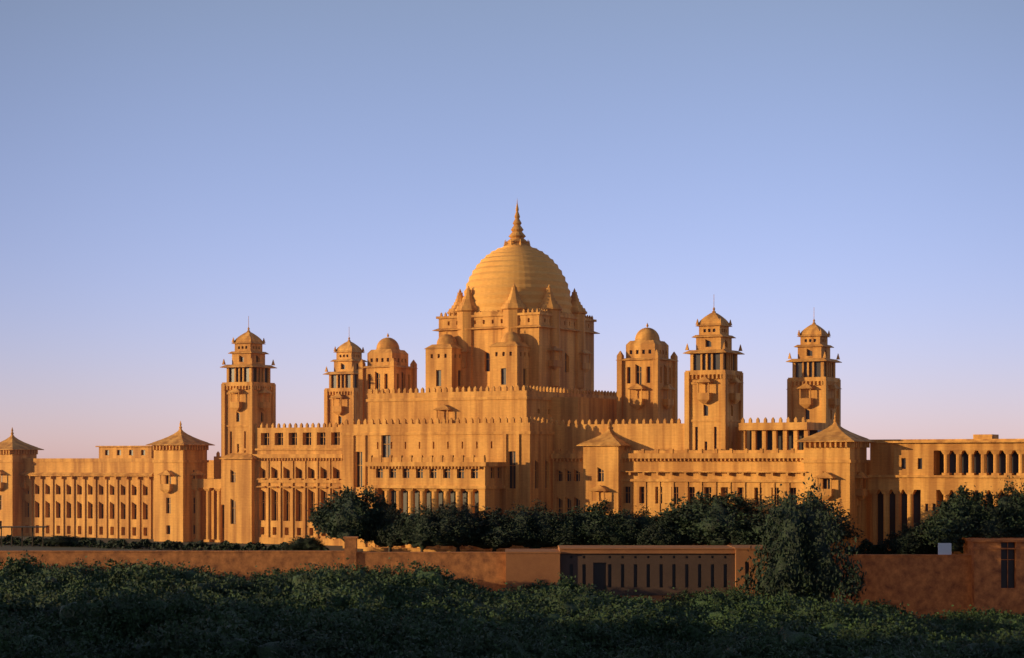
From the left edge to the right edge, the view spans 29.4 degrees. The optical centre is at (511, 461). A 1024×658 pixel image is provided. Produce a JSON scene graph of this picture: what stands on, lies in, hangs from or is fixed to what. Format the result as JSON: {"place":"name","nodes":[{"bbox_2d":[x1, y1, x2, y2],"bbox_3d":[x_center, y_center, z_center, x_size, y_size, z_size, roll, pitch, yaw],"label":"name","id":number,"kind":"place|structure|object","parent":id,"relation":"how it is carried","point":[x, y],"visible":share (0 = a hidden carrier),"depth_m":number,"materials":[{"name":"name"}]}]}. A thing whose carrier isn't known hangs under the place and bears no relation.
{"place":"outdoors","nodes":[
{"label":"outdoors","id":0,"kind":"place"},
{"bbox_2d":[0,536,373,551],"bbox_3d":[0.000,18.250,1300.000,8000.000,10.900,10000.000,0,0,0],"label":"ground","id":1,"kind":"structure","parent":0,"point":[46,547],"depth_m":289.66,"materials":[{"name":"brown soil"}]},
{"bbox_2d":[0,627,40,657],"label":"bush","id":2,"kind":"object","parent":1,"relation":"on","point":[3,649],"visible":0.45,"depth_m":139.77,"materials":[{"name":"green plant"}]},
{"bbox_2d":[0,592,42,620],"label":"bush","id":3,"kind":"object","parent":1,"relation":"on","point":[13,607],"visible":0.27,"depth_m":175.49,"materials":[{"name":"green plant"}]},
{"bbox_2d":[0,550,53,578],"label":"bush","id":4,"kind":"object","parent":1,"relation":"on","point":[17,566],"visible":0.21,"depth_m":229.71,"materials":[{"name":"green plant"}]},
{"bbox_2d":[0,576,53,599],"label":"bush","id":5,"kind":"object","parent":1,"relation":"on","point":[3,586],"visible":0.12,"depth_m":190.35,"materials":[{"name":"green plant"}]},
{"bbox_2d":[0,585,67,611],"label":"bush","id":6,"kind":"object","parent":1,"relation":"on","point":[23,595],"visible":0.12,"depth_m":186.94,"materials":[{"name":"green plant"}]},
{"bbox_2d":[0,621,69,656],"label":"bush","id":7,"kind":"object","parent":1,"relation":"on","point":[42,641],"visible":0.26,"depth_m":143.93,"materials":[{"name":"green plant"}]},
{"bbox_2d":[12,594,62,616],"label":"bush","id":8,"kind":"object","parent":1,"relation":"on","point":[44,607],"visible":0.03,"depth_m":178.21,"materials":[{"name":"green plant"}]},
{"bbox_2d":[0,535,96,546],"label":"hedge","id":9,"kind":"object","parent":1,"relation":"on","point":[81,542],"visible":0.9,"depth_m":294.01,"materials":[{"name":"green plant"}]},
{"bbox_2d":[1,564,98,594],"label":"bush","id":10,"kind":"object","parent":1,"relation":"on","point":[37,579],"visible":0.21,"depth_m":205.57,"materials":[{"name":"green plant"}]},
{"bbox_2d":[10,557,106,582],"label":"bush","id":11,"kind":"object","parent":1,"relation":"on","point":[87,571],"visible":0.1,"depth_m":221.39,"materials":[{"name":"green plant"}]},
{"bbox_2d":[42,535,79,546],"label":"bush","id":12,"kind":"object","parent":1,"relation":"on","point":[55,539],"visible":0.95,"depth_m":291.31,"materials":[{"name":"green plant"}]},
{"bbox_2d":[46,579,111,601],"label":"bush","id":13,"kind":"object","parent":1,"relation":"on","point":[95,593],"visible":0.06,"depth_m":194.54,"materials":[{"name":"green plant"}]},
{"bbox_2d":[44,572,119,593],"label":"bush","id":14,"kind":"object","parent":1,"relation":"on","point":[104,585],"visible":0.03,"depth_m":206.03,"materials":[{"name":"green plant"}]},
{"bbox_2d":[16,580,170,640],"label":"bush","id":15,"kind":"object","parent":1,"relation":"on","point":[116,612],"visible":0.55,"depth_m":159.42,"materials":[{"name":"green plant"}]},
{"bbox_2d":[70,556,141,576],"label":"bush","id":16,"kind":"object","parent":1,"relation":"on","point":[111,570],"visible":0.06,"depth_m":231.04,"materials":[{"name":"green plant"}]},
{"bbox_2d":[93,576,169,598],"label":"bush","id":17,"kind":"object","parent":1,"relation":"on","point":[152,587],"visible":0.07,"depth_m":196.81,"materials":[{"name":"green plant"}]},
{"bbox_2d":[96,559,195,587],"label":"bush","id":18,"kind":"object","parent":1,"relation":"on","point":[127,571],"visible":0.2,"depth_m":216.10,"materials":[{"name":"green plant"}]},
{"bbox_2d":[110,565,182,591],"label":"bush","id":19,"kind":"object","parent":1,"relation":"on","point":[166,580],"visible":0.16,"depth_m":211.24,"materials":[{"name":"green plant"}]},
{"bbox_2d":[69,578,247,638],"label":"bush","id":20,"kind":"object","parent":1,"relation":"on","point":[179,607],"visible":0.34,"depth_m":160.20,"materials":[{"name":"green plant"}]},
{"bbox_2d":[142,558,220,584],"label":"bush","id":21,"kind":"object","parent":1,"relation":"on","point":[192,572],"visible":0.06,"depth_m":220.58,"materials":[{"name":"green plant"}]},
{"bbox_2d":[122,610,297,657],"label":"bush","id":22,"kind":"object","parent":1,"relation":"on","point":[232,633],"visible":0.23,"depth_m":143.05,"materials":[{"name":"green plant"}]},
{"bbox_2d":[96,539,328,549],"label":"hedge","id":23,"kind":"object","parent":1,"relation":"on","point":[176,545],"depth_m":280.03,"materials":[{"name":"green plant"}]},
{"bbox_2d":[166,566,272,599],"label":"bush","id":24,"kind":"object","parent":1,"relation":"on","point":[225,587],"visible":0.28,"depth_m":200.05,"materials":[{"name":"green plant"}]},
{"bbox_2d":[189,601,272,630],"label":"bush","id":25,"kind":"object","parent":1,"relation":"on","point":[252,619],"visible":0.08,"depth_m":156.39,"materials":[{"name":"green plant"}]},
{"bbox_2d":[207,585,317,623],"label":"bush","id":26,"kind":"object","parent":1,"relation":"on","point":[250,607],"visible":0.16,"depth_m":169.55,"materials":[{"name":"green plant"}]},
{"bbox_2d":[242,565,302,584],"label":"bush","id":27,"kind":"object","parent":1,"relation":"on","point":[264,575],"visible":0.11,"depth_m":225.61,"materials":[{"name":"green plant"}]},
{"bbox_2d":[246,576,320,604],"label":"bush","id":28,"kind":"object","parent":1,"relation":"on","point":[280,589],"visible":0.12,"depth_m":200.20,"materials":[{"name":"green plant"}]},
{"bbox_2d":[257,598,328,622],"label":"bush","id":29,"kind":"object","parent":1,"relation":"on","point":[279,608],"visible":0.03,"depth_m":170.51,"materials":[{"name":"green plant"}]},
{"bbox_2d":[279,533,326,549],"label":"bush","id":30,"kind":"object","parent":1,"relation":"on","point":[307,542],"visible":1,"depth_m":270.70,"materials":[{"name":"green plant"}]},
{"bbox_2d":[226,616,384,657],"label":"bush","id":31,"kind":"object","parent":1,"relation":"on","point":[283,646],"visible":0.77,"depth_m":140.02,"materials":[{"name":"green plant"}]},
{"bbox_2d":[283,572,363,601],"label":"bush","id":32,"kind":"object","parent":1,"relation":"on","point":[315,581],"visible":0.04,"depth_m":197.28,"materials":[{"name":"green plant"}]},
{"bbox_2d":[277,557,383,591],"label":"bush","id":33,"kind":"object","parent":1,"relation":"on","point":[333,574],"visible":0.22,"depth_m":207.38,"materials":[{"name":"green plant"}]},
{"bbox_2d":[271,580,392,610],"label":"bush","id":34,"kind":"object","parent":1,"relation":"on","point":[296,592],"visible":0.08,"depth_m":187.43,"materials":[{"name":"green plant"}]},
{"bbox_2d":[288,582,407,621],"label":"bush","id":35,"kind":"object","parent":1,"relation":"on","point":[344,600],"visible":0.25,"depth_m":178.62,"materials":[{"name":"green plant"}]},
{"bbox_2d":[279,603,418,653],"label":"bush","id":36,"kind":"object","parent":1,"relation":"on","point":[359,629],"visible":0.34,"depth_m":150.46,"materials":[{"name":"green plant"}]},
{"bbox_2d":[306,482,403,540],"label":"garden tree","id":37,"kind":"object","parent":1,"relation":"on","point":[349,513],"visible":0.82,"depth_m":265.17,"materials":[{"name":"green plant"}]},
{"bbox_2d":[301,595,419,629],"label":"bush","id":38,"kind":"object","parent":1,"relation":"on","point":[369,617],"visible":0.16,"depth_m":171.32,"materials":[{"name":"green plant"}]},
{"bbox_2d":[348,562,403,580],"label":"bush","id":39,"kind":"object","parent":1,"relation":"on","point":[362,571],"visible":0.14,"depth_m":229.22,"materials":[{"name":"green plant"}]},
{"bbox_2d":[359,503,409,551],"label":"garden tree","id":40,"kind":"object","parent":1,"relation":"on","point":[386,523],"visible":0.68,"depth_m":264.00,"materials":[{"name":"green plant"}]},
{"bbox_2d":[349,582,420,610],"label":"bush","id":41,"kind":"object","parent":1,"relation":"on","point":[397,600],"visible":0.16,"depth_m":199.82,"materials":[{"name":"green plant"}]},
{"bbox_2d":[378,502,443,551],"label":"garden tree","id":42,"kind":"object","parent":1,"relation":"on","point":[411,531],"visible":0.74,"depth_m":260.03,"materials":[{"name":"green plant"}]},
{"bbox_2d":[359,557,467,592],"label":"bush","id":43,"kind":"object","parent":1,"relation":"on","point":[418,576],"visible":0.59,"depth_m":224.50,"materials":[{"name":"green plant"}]},
{"bbox_2d":[396,593,455,616],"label":"bush","id":44,"kind":"object","parent":1,"relation":"on","point":[429,601],"visible":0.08,"depth_m":193.63,"materials":[{"name":"green plant"}]},
{"bbox_2d":[398,606,480,629],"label":"bush","id":45,"kind":"object","parent":1,"relation":"on","point":[427,611],"visible":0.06,"depth_m":179.63,"materials":[{"name":"green plant"}]},
{"bbox_2d":[401,585,482,606],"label":"bush","id":46,"kind":"object","parent":1,"relation":"on","point":[435,595],"visible":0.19,"depth_m":205.26,"materials":[{"name":"green plant"}]},
{"bbox_2d":[408,582,503,603],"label":"bush","id":47,"kind":"object","parent":1,"relation":"on","point":[439,587],"visible":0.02,"depth_m":209.82,"materials":[{"name":"green plant"}]},
{"bbox_2d":[421,503,491,551],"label":"garden tree","id":48,"kind":"object","parent":1,"relation":"on","point":[455,526],"visible":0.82,"depth_m":258.67,"materials":[{"name":"green plant"}]},
{"bbox_2d":[426,597,487,618],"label":"bush","id":49,"kind":"object","parent":1,"relation":"on","point":[461,608],"visible":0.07,"depth_m":185.74,"materials":[{"name":"green plant"}]},
{"bbox_2d":[437,589,501,611],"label":"bush","id":50,"kind":"object","parent":1,"relation":"on","point":[479,603],"visible":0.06,"depth_m":202.64,"materials":[{"name":"green plant"}]},
{"bbox_2d":[446,606,532,632],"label":"bush","id":51,"kind":"object","parent":1,"relation":"on","point":[496,619],"visible":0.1,"depth_m":176.49,"materials":[{"name":"green plant"}]},
{"bbox_2d":[463,506,521,551],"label":"garden tree","id":52,"kind":"object","parent":1,"relation":"on","point":[491,529],"visible":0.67,"depth_m":258.87,"materials":[{"name":"green plant"}]},
{"bbox_2d":[473,594,540,619],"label":"bush","id":53,"kind":"object","parent":1,"relation":"on","point":[489,609],"visible":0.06,"depth_m":196.25,"materials":[{"name":"green plant"}]},
{"bbox_2d":[0,202,1023,553],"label":"palace","id":54,"kind":"structure","parent":1,"relation":"on","point":[552,418],"depth_m":285.10,"materials":[{"name":"beige stone"}]},
{"bbox_2d":[462,245,571,312],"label":"dome","id":55,"kind":"structure","parent":54,"relation":"attached to","point":[531,273],"depth_m":292.20,"materials":[{"name":"beige stone"}]},
{"bbox_2d":[0,536,1023,618],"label":"boundary wall","id":56,"kind":"structure","parent":1,"relation":"on","point":[926,584],"depth_m":235.00,"materials":[{"name":"brown stone"}]},
{"bbox_2d":[570,542,1014,589],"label":"window openings","id":57,"kind":"object","parent":56,"relation":"attached to","point":[599,575],"visible":0.9,"depth_m":234.85,"materials":[{"name":"brown"}]},
{"bbox_2d":[486,600,566,622],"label":"bush","id":58,"kind":"object","parent":1,"relation":"on","point":[551,616],"visible":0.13,"depth_m":188.64,"materials":[{"name":"green plant"}]},
{"bbox_2d":[490,582,563,597],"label":"bush","id":59,"kind":"object","parent":1,"relation":"on","point":[526,591],"visible":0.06,"depth_m":221.18,"materials":[{"name":"green plant"}]},
{"bbox_2d":[488,499,575,548],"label":"garden tree","id":60,"kind":"object","parent":1,"relation":"on","point":[528,529],"visible":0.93,"depth_m":258.32,"materials":[{"name":"green plant"}]},
{"bbox_2d":[525,572,584,593],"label":"bush","id":61,"kind":"object","parent":1,"relation":"on","point":[564,580],"visible":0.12,"depth_m":229.40,"materials":[{"name":"green plant"}]},
{"bbox_2d":[532,510,591,547],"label":"garden tree","id":62,"kind":"object","parent":1,"relation":"on","point":[571,541],"visible":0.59,"depth_m":257.84,"materials":[{"name":"green plant"}]},
{"bbox_2d":[510,582,632,618],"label":"bush","id":63,"kind":"object","parent":1,"relation":"on","point":[558,599],"visible":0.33,"depth_m":197.75,"materials":[{"name":"green plant"}]},
{"bbox_2d":[543,610,641,653],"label":"bush","id":64,"kind":"object","parent":1,"relation":"on","point":[593,624],"visible":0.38,"depth_m":172.93,"materials":[{"name":"green plant"}]},
{"bbox_2d":[550,499,636,544],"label":"garden tree","id":65,"kind":"object","parent":1,"relation":"on","point":[597,520],"visible":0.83,"depth_m":257.42,"materials":[{"name":"green plant"}]},
{"bbox_2d":[587,504,664,544],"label":"garden tree","id":66,"kind":"object","parent":1,"relation":"on","point":[630,520],"visible":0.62,"depth_m":256.81,"materials":[{"name":"green plant"}]},
{"bbox_2d":[583,589,670,623],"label":"bush","id":67,"kind":"object","parent":1,"relation":"on","point":[611,597],"visible":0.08,"depth_m":199.64,"materials":[{"name":"green plant"}]},
{"bbox_2d":[565,598,694,646],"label":"bush","id":68,"kind":"object","parent":1,"relation":"on","point":[615,605],"visible":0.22,"depth_m":182.01,"materials":[{"name":"green plant"}]},
{"bbox_2d":[505,545,768,602],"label":"outbuilding","id":69,"kind":"structure","parent":1,"relation":"on","point":[527,566],"depth_m":234.00,"materials":[{"name":"brown stone"}]},
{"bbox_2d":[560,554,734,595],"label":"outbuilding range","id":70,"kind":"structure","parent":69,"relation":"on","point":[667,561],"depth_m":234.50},
{"bbox_2d":[599,603,695,647],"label":"bush","id":71,"kind":"object","parent":1,"relation":"on","point":[643,622],"visible":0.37,"depth_m":179.32,"materials":[{"name":"green plant"}]},
{"bbox_2d":[632,512,705,544],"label":"garden tree","id":72,"kind":"object","parent":1,"relation":"on","point":[662,535],"visible":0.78,"depth_m":253.85,"materials":[{"name":"green plant"}]},
{"bbox_2d":[654,587,708,607],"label":"bush","id":73,"kind":"object","parent":1,"relation":"on","point":[683,594],"visible":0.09,"depth_m":228.81,"materials":[{"name":"green plant"}]},
{"bbox_2d":[668,611,716,644],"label":"bush","id":74,"kind":"object","parent":1,"relation":"on","point":[690,625],"visible":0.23,"depth_m":181.79,"materials":[{"name":"green plant"}]},
{"bbox_2d":[676,592,733,609],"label":"bush","id":75,"kind":"object","parent":1,"relation":"on","point":[699,603],"visible":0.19,"depth_m":221.06,"materials":[{"name":"green plant"}]},
{"bbox_2d":[649,488,767,544],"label":"garden tree","id":76,"kind":"object","parent":1,"relation":"on","point":[713,517],"visible":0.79,"depth_m":253.26,"materials":[{"name":"green plant"}]},
{"bbox_2d":[680,602,765,627],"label":"bush","id":77,"kind":"object","parent":1,"relation":"on","point":[719,616],"visible":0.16,"depth_m":197.06,"materials":[{"name":"green plant"}]},
{"bbox_2d":[674,581,771,606],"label":"bush","id":78,"kind":"object","parent":1,"relation":"on","point":[738,593],"visible":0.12,"depth_m":227.41,"materials":[{"name":"green plant"}]},
{"bbox_2d":[696,618,759,647],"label":"bush","id":79,"kind":"object","parent":1,"relation":"on","point":[725,628],"visible":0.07,"depth_m":179.15,"materials":[{"name":"green plant"}]},
{"bbox_2d":[727,517,770,544],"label":"garden tree","id":80,"kind":"object","parent":1,"relation":"on","point":[742,538],"visible":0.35,"depth_m":248.04,"materials":[{"name":"green plant"}]},
{"bbox_2d":[725,634,807,657],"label":"bush","id":81,"kind":"object","parent":1,"relation":"on","point":[774,652],"visible":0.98,"depth_m":149.03,"materials":[{"name":"green plant"}]},
{"bbox_2d":[718,604,815,627],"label":"bush","id":82,"kind":"object","parent":1,"relation":"on","point":[801,619],"visible":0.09,"depth_m":195.00,"materials":[{"name":"green plant"}]},
{"bbox_2d":[722,587,812,615],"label":"bush","id":83,"kind":"object","parent":1,"relation":"on","point":[786,601],"visible":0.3,"depth_m":211.84,"materials":[{"name":"green plant"}]},
{"bbox_2d":[701,609,840,657],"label":"bush","id":84,"kind":"object","parent":1,"relation":"on","point":[799,634],"visible":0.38,"depth_m":164.57,"materials":[{"name":"green plant"}]},
{"bbox_2d":[724,486,864,545],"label":"garden tree","id":85,"kind":"object","parent":1,"relation":"on","point":[842,528],"visible":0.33,"depth_m":247.72,"materials":[{"name":"green plant"}]},
{"bbox_2d":[733,474,866,604],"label":"tall tree","id":86,"kind":"object","parent":1,"relation":"on","point":[799,557],"visible":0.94,"depth_m":228.06,"materials":[{"name":"green plant"}]},
{"bbox_2d":[769,592,876,627],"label":"bush","id":87,"kind":"object","parent":1,"relation":"on","point":[836,609],"visible":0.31,"depth_m":196.31,"materials":[{"name":"green plant"}]},
{"bbox_2d":[792,628,875,657],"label":"bush","id":88,"kind":"object","parent":1,"relation":"on","point":[841,649],"visible":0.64,"depth_m":159.51,"materials":[{"name":"green plant"}]},
{"bbox_2d":[794,612,876,637],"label":"bush","id":89,"kind":"object","parent":1,"relation":"on","point":[838,624],"visible":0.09,"depth_m":187.43,"materials":[{"name":"green plant"}]},
{"bbox_2d":[832,596,906,622],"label":"bush","id":90,"kind":"object","parent":1,"relation":"on","point":[880,607],"visible":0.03,"depth_m":224.48,"materials":[{"name":"green plant"}]},
{"bbox_2d":[820,617,922,646],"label":"bush","id":91,"kind":"object","parent":1,"relation":"on","point":[876,624],"visible":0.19,"depth_m":176.34,"materials":[{"name":"green plant"}]},
{"bbox_2d":[860,628,915,649],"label":"bush","id":92,"kind":"object","parent":1,"relation":"on","point":[890,639],"visible":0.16,"depth_m":171.48,"materials":[{"name":"green plant"}]},
{"bbox_2d":[844,538,937,553],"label":"hedge","id":93,"kind":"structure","parent":1,"relation":"on","point":[870,547],"depth_m":247.54,"materials":[{"name":"green plant"}]},
{"bbox_2d":[848,617,935,644],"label":"bush","id":94,"kind":"object","parent":1,"relation":"on","point":[898,630],"visible":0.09,"depth_m":177.45,"materials":[{"name":"green plant"}]},
{"bbox_2d":[849,603,939,622],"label":"bush","id":95,"kind":"object","parent":1,"relation":"on","point":[903,618],"visible":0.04,"depth_m":202.08,"materials":[{"name":"green plant"}]},
{"bbox_2d":[877,523,937,553],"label":"garden tree","id":96,"kind":"object","parent":1,"relation":"on","point":[906,541],"visible":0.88,"depth_m":244.54,"materials":[{"name":"green plant"}]},
{"bbox_2d":[869,611,962,641],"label":"bush","id":97,"kind":"object","parent":1,"relation":"on","point":[910,623],"visible":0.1,"depth_m":192.70,"materials":[{"name":"green plant"}]},
{"bbox_2d":[887,625,960,648],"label":"bush","id":98,"kind":"object","parent":1,"relation":"on","point":[938,638],"visible":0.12,"depth_m":184.39,"materials":[{"name":"green plant"}]},
{"bbox_2d":[915,609,973,631],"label":"bush","id":99,"kind":"object","parent":1,"relation":"on","point":[939,620],"visible":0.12,"depth_m":220.69,"materials":[{"name":"green plant"}]},
{"bbox_2d":[912,482,1023,553],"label":"garden tree","id":100,"kind":"object","parent":1,"relation":"on","point":[954,521],"visible":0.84,"depth_m":239.92,"materials":[{"name":"green plant"}]},
{"bbox_2d":[947,614,1003,637],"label":"bush","id":101,"kind":"object","parent":1,"relation":"on","point":[979,625],"visible":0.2,"depth_m":215.80,"materials":[{"name":"green plant"}]},
{"bbox_2d":[942,604,1023,631],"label":"bush","id":102,"kind":"object","parent":1,"relation":"on","point":[1005,619],"visible":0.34,"depth_m":219.41,"materials":[{"name":"green plant"}]},
{"bbox_2d":[947,621,1023,657],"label":"bush","id":103,"kind":"object","parent":1,"relation":"on","point":[1014,648],"visible":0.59,"depth_m":172.95,"materials":[{"name":"green plant"}]},
{"bbox_2d":[971,501,1023,537],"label":"garden tree","id":104,"kind":"object","parent":1,"relation":"on","point":[994,528],"visible":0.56,"depth_m":238.46,"materials":[{"name":"green plant"}]},
{"bbox_2d":[981,475,1023,536],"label":"garden tree","id":105,"kind":"object","parent":1,"relation":"on","point":[1015,499],"visible":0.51,"depth_m":241.99,"materials":[{"name":"green plant"}]},
{"bbox_2d":[0,318,1018,552],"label":"windows","id":106,"kind":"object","parent":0,"point":[917,494],"visible":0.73,"depth_m":273.64,"materials":[{"name":"black glass"}]},
{"bbox_2d":[0,0,1023,459],"label":"sky","id":107,"kind":"structure","parent":0,"point":[323,174],"materials":[{"name":"blue"}]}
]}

